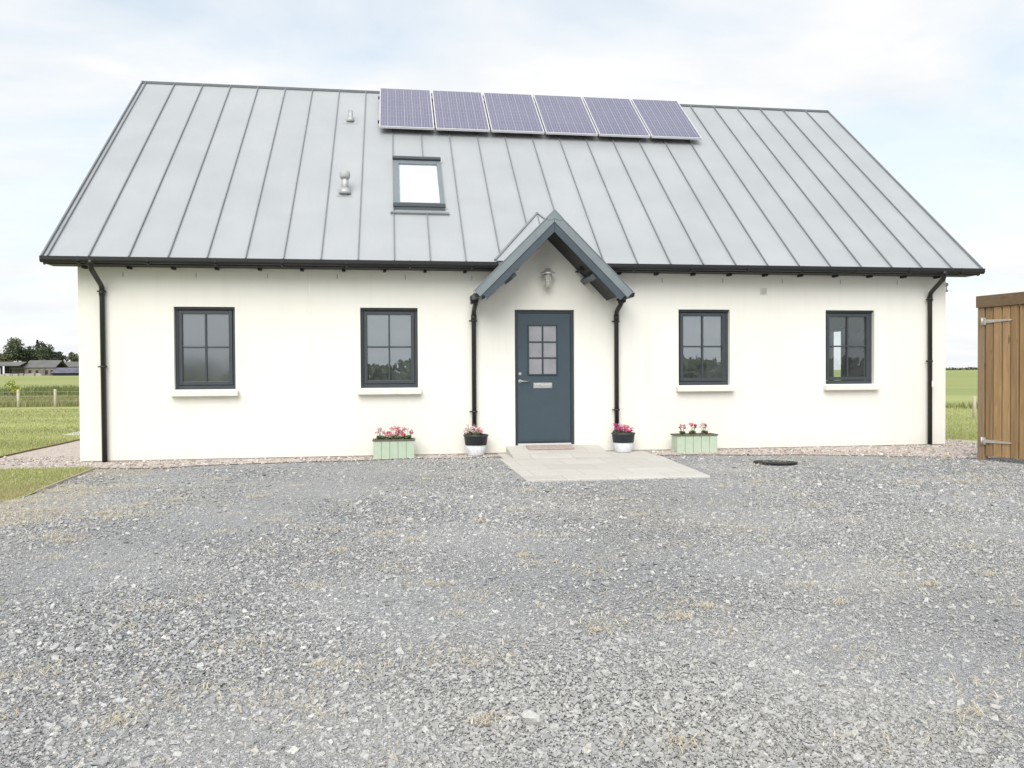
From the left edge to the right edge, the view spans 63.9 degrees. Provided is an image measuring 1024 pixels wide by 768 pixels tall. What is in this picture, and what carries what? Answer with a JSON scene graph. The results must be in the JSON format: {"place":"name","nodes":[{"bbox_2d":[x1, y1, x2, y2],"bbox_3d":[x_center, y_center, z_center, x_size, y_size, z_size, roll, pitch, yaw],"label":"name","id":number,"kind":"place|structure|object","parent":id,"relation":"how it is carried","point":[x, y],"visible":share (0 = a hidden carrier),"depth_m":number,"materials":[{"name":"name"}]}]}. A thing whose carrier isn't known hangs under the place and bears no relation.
{"place":"outdoors","nodes":[
{"label":"outdoors","id":0,"kind":"place"},
{"bbox_2d":[6,440,79,457],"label":"path","id":1,"kind":"structure","parent":0,"point":[69,449],"depth_m":13.45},
{"bbox_2d":[0,468,86,499],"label":"verge","id":2,"kind":"structure","parent":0,"point":[27,480],"depth_m":9.80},
{"bbox_2d":[0,404,977,502],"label":"lawn grass","id":3,"kind":"structure","parent":0,"point":[26,484],"depth_m":16.18,"materials":[{"name":"green plant"}]},
{"bbox_2d":[0,369,977,495],"bbox_3d":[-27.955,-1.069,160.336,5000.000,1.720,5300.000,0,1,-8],"label":"ground","id":4,"kind":"structure","parent":0,"point":[961,386],"depth_m":65.43,"materials":[{"name":"green plant"}]},
{"bbox_2d":[0,352,16,373],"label":"broadleaf tree","id":5,"kind":"object","parent":4,"relation":"on","point":[3,358],"visible":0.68,"depth_m":249.74,"materials":[{"name":"green plant"}]},
{"bbox_2d":[0,362,27,373],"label":"open barn","id":6,"kind":"structure","parent":4,"relation":"on","point":[7,367],"depth_m":219.86,"materials":[{"name":"grey metal"}]},
{"bbox_2d":[5,380,22,395],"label":"sapling","id":7,"kind":"object","parent":4,"relation":"on","point":[11,385],"visible":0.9,"depth_m":59.91,"materials":[{"name":"green plant"}]},
{"bbox_2d":[10,365,24,374],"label":"pale barn","id":8,"kind":"structure","parent":4,"relation":"on","point":[15,370],"depth_m":221.95,"materials":[{"name":"stone"}]},
{"bbox_2d":[3,337,37,361],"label":"broadleaf tree","id":9,"kind":"object","parent":4,"relation":"on","point":[15,347],"visible":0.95,"depth_m":250.18,"materials":[{"name":"green plant"}]},
{"bbox_2d":[0,373,42,375],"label":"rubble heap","id":10,"kind":"object","parent":4,"relation":"on","point":[30,374],"visible":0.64,"depth_m":204.48,"materials":[{"name":"grey stone"}]},
{"bbox_2d":[18,348,38,361],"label":"broadleaf tree","id":11,"kind":"object","parent":4,"relation":"on","point":[26,357],"visible":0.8,"depth_m":252.30,"materials":[{"name":"green plant"}]},
{"bbox_2d":[34,339,39,359],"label":"conifer tree","id":12,"kind":"object","parent":4,"relation":"on","point":[37,342],"visible":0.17,"depth_m":257.46,"materials":[{"name":"green plant"}]},
{"bbox_2d":[0,389,78,407],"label":"wire fence","id":13,"kind":"object","parent":4,"relation":"on","point":[18,398],"visible":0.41,"depth_m":44.95,"materials":[{"name":"beige wood"}]},
{"bbox_2d":[0,439,79,457],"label":"timber edging","id":14,"kind":"object","parent":4,"relation":"on","point":[2,456],"depth_m":13.96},
{"bbox_2d":[35,341,55,359],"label":"broadleaf tree","id":15,"kind":"object","parent":4,"relation":"on","point":[45,351],"visible":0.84,"depth_m":250.91,"materials":[{"name":"green plant"}]},
{"bbox_2d":[23,360,68,375],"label":"stone barn","id":16,"kind":"structure","parent":4,"relation":"on","point":[45,367],"depth_m":220.39,"materials":[{"name":"grey stone"}]},
{"bbox_2d":[47,351,70,361],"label":"broadleaf tree","id":17,"kind":"object","parent":4,"relation":"on","point":[57,355],"visible":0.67,"depth_m":254.15,"materials":[{"name":"green plant"}]},
{"bbox_2d":[51,368,78,375],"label":"shed","id":18,"kind":"structure","parent":4,"relation":"on","point":[65,372],"depth_m":213.97,"materials":[{"name":"grey metal"}]},
{"bbox_2d":[35,467,95,492],"bbox_3d":[-5.421,1.179,10.051,0.024,0.072,2.245,-1,1,-12],"label":"timber edging","id":19,"kind":"object","parent":4,"relation":"on","point":[65,479],"visible":0.54,"depth_m":9.82,"materials":[{"name":"brown wood"}]},
{"bbox_2d":[64,362,78,367],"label":"farm cottage","id":20,"kind":"structure","parent":4,"relation":"on","point":[72,364],"depth_m":232.78,"materials":[{"name":"stone"}]},
{"bbox_2d":[68,352,78,361],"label":"broadleaf tree","id":21,"kind":"object","parent":4,"relation":"on","point":[72,356],"visible":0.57,"depth_m":249.93,"materials":[{"name":"green plant"}]},
{"bbox_2d":[946,367,977,369],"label":"field hedge","id":22,"kind":"object","parent":4,"relation":"on","point":[969,368],"visible":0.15,"depth_m":261.53,"materials":[{"name":"green plant"}]},
{"bbox_2d":[972,396,975,418],"bbox_3d":[12.106,0.715,21.511,0.090,0.780,0.090,0,1,-8],"label":"field post","id":23,"kind":"object","parent":4,"relation":"on","point":[974,408],"visible":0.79,"depth_m":21.47,"materials":[{"name":"beige wood"}]},
{"bbox_2d":[0,384,977,408],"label":"rough grass","id":24,"kind":"structure","parent":0,"point":[42,397],"depth_m":55.72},
{"bbox_2d":[0,439,1012,468],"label":"gravel path","id":25,"kind":"structure","parent":0,"point":[777,452],"depth_m":12.41,"materials":[{"name":"beige gravel"}]},
{"bbox_2d":[372,425,414,458],"bbox_3d":[-1.766,0.862,12.284,0.629,0.486,0.294,0,1,-8],"label":"flower planter","id":26,"kind":"object","parent":25,"relation":"on","point":[391,446],"visible":1,"depth_m":12.17,"materials":[{"name":"green paint"}]},
{"bbox_2d":[463,424,487,455],"bbox_3d":[-0.554,0.847,12.519,0.391,0.474,0.391,0,1,-8],"label":"flower pot","id":27,"kind":"object","parent":25,"relation":"on","point":[475,443],"visible":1,"depth_m":12.39,"materials":[{"name":"ceramic"}]},
{"bbox_2d":[39,81,984,461],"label":"house","id":28,"kind":"structure","parent":25,"relation":"on","point":[285,273],"depth_m":13.30,"materials":[{"name":"paint"}]},
{"bbox_2d":[170,307,238,396],"bbox_3d":[-4.548,-0.481,12.177,0.958,1.320,0.250,0,1,-8],"label":"window","id":29,"kind":"structure","parent":28,"relation":"in","point":[179,311],"depth_m":12.20,"materials":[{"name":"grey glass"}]},
{"bbox_2d":[358,308,420,394],"bbox_3d":[-1.876,-0.503,12.567,0.958,1.320,0.250,0,1,-8],"label":"window","id":30,"kind":"structure","parent":28,"relation":"in","point":[365,383],"depth_m":12.59,"materials":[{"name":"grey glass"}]},
{"bbox_2d":[391,156,448,214],"bbox_3d":[-1.590,-3.393,13.957,0.945,1.303,1.449,0,1,-8],"label":"roof window","id":31,"kind":"structure","parent":28,"relation":"in","point":[417,180],"depth_m":13.95,"materials":[{"name":"metal"}]},
{"bbox_2d":[515,310,573,444],"bbox_3d":[0.507,-0.101,12.973,0.948,2.125,0.138,0,1,-8],"label":"front door","id":32,"kind":"structure","parent":28,"relation":"in","point":[544,339],"depth_m":12.96,"materials":[{"name":"paint"}]},
{"bbox_2d":[676,310,734,391],"bbox_3d":[3.105,-0.543,13.294,0.958,1.320,0.250,0,1,-8],"label":"window","id":33,"kind":"structure","parent":28,"relation":"in","point":[723,380],"depth_m":13.34,"materials":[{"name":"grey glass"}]},
{"bbox_2d":[829,327,845,376],"bbox_3d":[6.744,-0.292,17.398,0.090,1.750,1.100,0,1,-8],"label":"side window","id":34,"kind":"structure","parent":28,"relation":"in","point":[831,331],"depth_m":17.34,"materials":[{"name":"clear glass"}]},
{"bbox_2d":[823,310,879,389],"bbox_3d":[5.610,-0.563,13.660,0.958,1.320,0.250,0,1,-8],"label":"window","id":35,"kind":"structure","parent":28,"relation":"in","point":[867,379],"depth_m":13.71,"materials":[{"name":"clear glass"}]},
{"bbox_2d":[670,423,717,452],"bbox_3d":[2.865,0.834,12.920,0.679,0.469,0.294,0,1,-8],"label":"flower planter","id":36,"kind":"object","parent":25,"relation":"on","point":[692,441],"visible":0.98,"depth_m":12.80,"materials":[{"name":"green paint"}]},
{"bbox_2d":[0,454,1023,767],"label":"driveway","id":37,"kind":"structure","parent":0,"point":[960,668],"depth_m":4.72,"materials":[{"name":"grey gravel"}]},
{"bbox_2d":[0,456,1023,767],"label":"dry weeds","id":38,"kind":"object","parent":37,"relation":"on","point":[684,616],"visible":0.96,"depth_m":4.51,"materials":[{"name":"plant"}]},
{"bbox_2d":[521,710,541,724],"bbox_3d":[0.072,1.212,2.988,0.077,0.053,0.051,0,1,-8],"label":"loose rock","id":39,"kind":"object","parent":37,"relation":"on","point":[530,717],"visible":1,"depth_m":2.97,"materials":[{"name":"grey stone"}]},
{"bbox_2d":[753,460,797,464],"bbox_3d":[3.640,1.085,11.355,0.590,0.033,0.590,1,-2,-8],"label":"drain cover","id":40,"kind":"object","parent":37,"relation":"on","point":[771,462],"visible":0.98,"depth_m":11.25,"materials":[{"name":"black metal"}]},
{"bbox_2d":[976,292,1023,460],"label":"timber gate","id":41,"kind":"structure","parent":37,"relation":"on","point":[1000,431],"depth_m":11.30,"materials":[{"name":"wood"}]},
{"bbox_2d":[0,0,1023,373],"label":"sky","id":42,"kind":"structure","parent":0,"point":[933,90],"materials":[{"name":"white"}]},
{"bbox_2d":[498,444,709,481],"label":"paved path","id":43,"kind":"structure","parent":0,"point":[593,462],"depth_m":11.04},
{"bbox_2d":[526,444,574,449],"bbox_3d":[0.588,0.977,12.725,0.720,0.047,0.281,0,1,-8],"label":"door mat","id":44,"kind":"object","parent":43,"relation":"on","point":[546,447],"depth_m":12.68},
{"bbox_2d":[611,423,634,452],"bbox_3d":[1.741,0.834,12.852,0.376,0.454,0.376,0,1,-8],"label":"flower pot","id":45,"kind":"object","parent":43,"relation":"on","point":[623,439],"visible":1,"depth_m":12.73,"materials":[{"name":"ceramic"}]}
]}

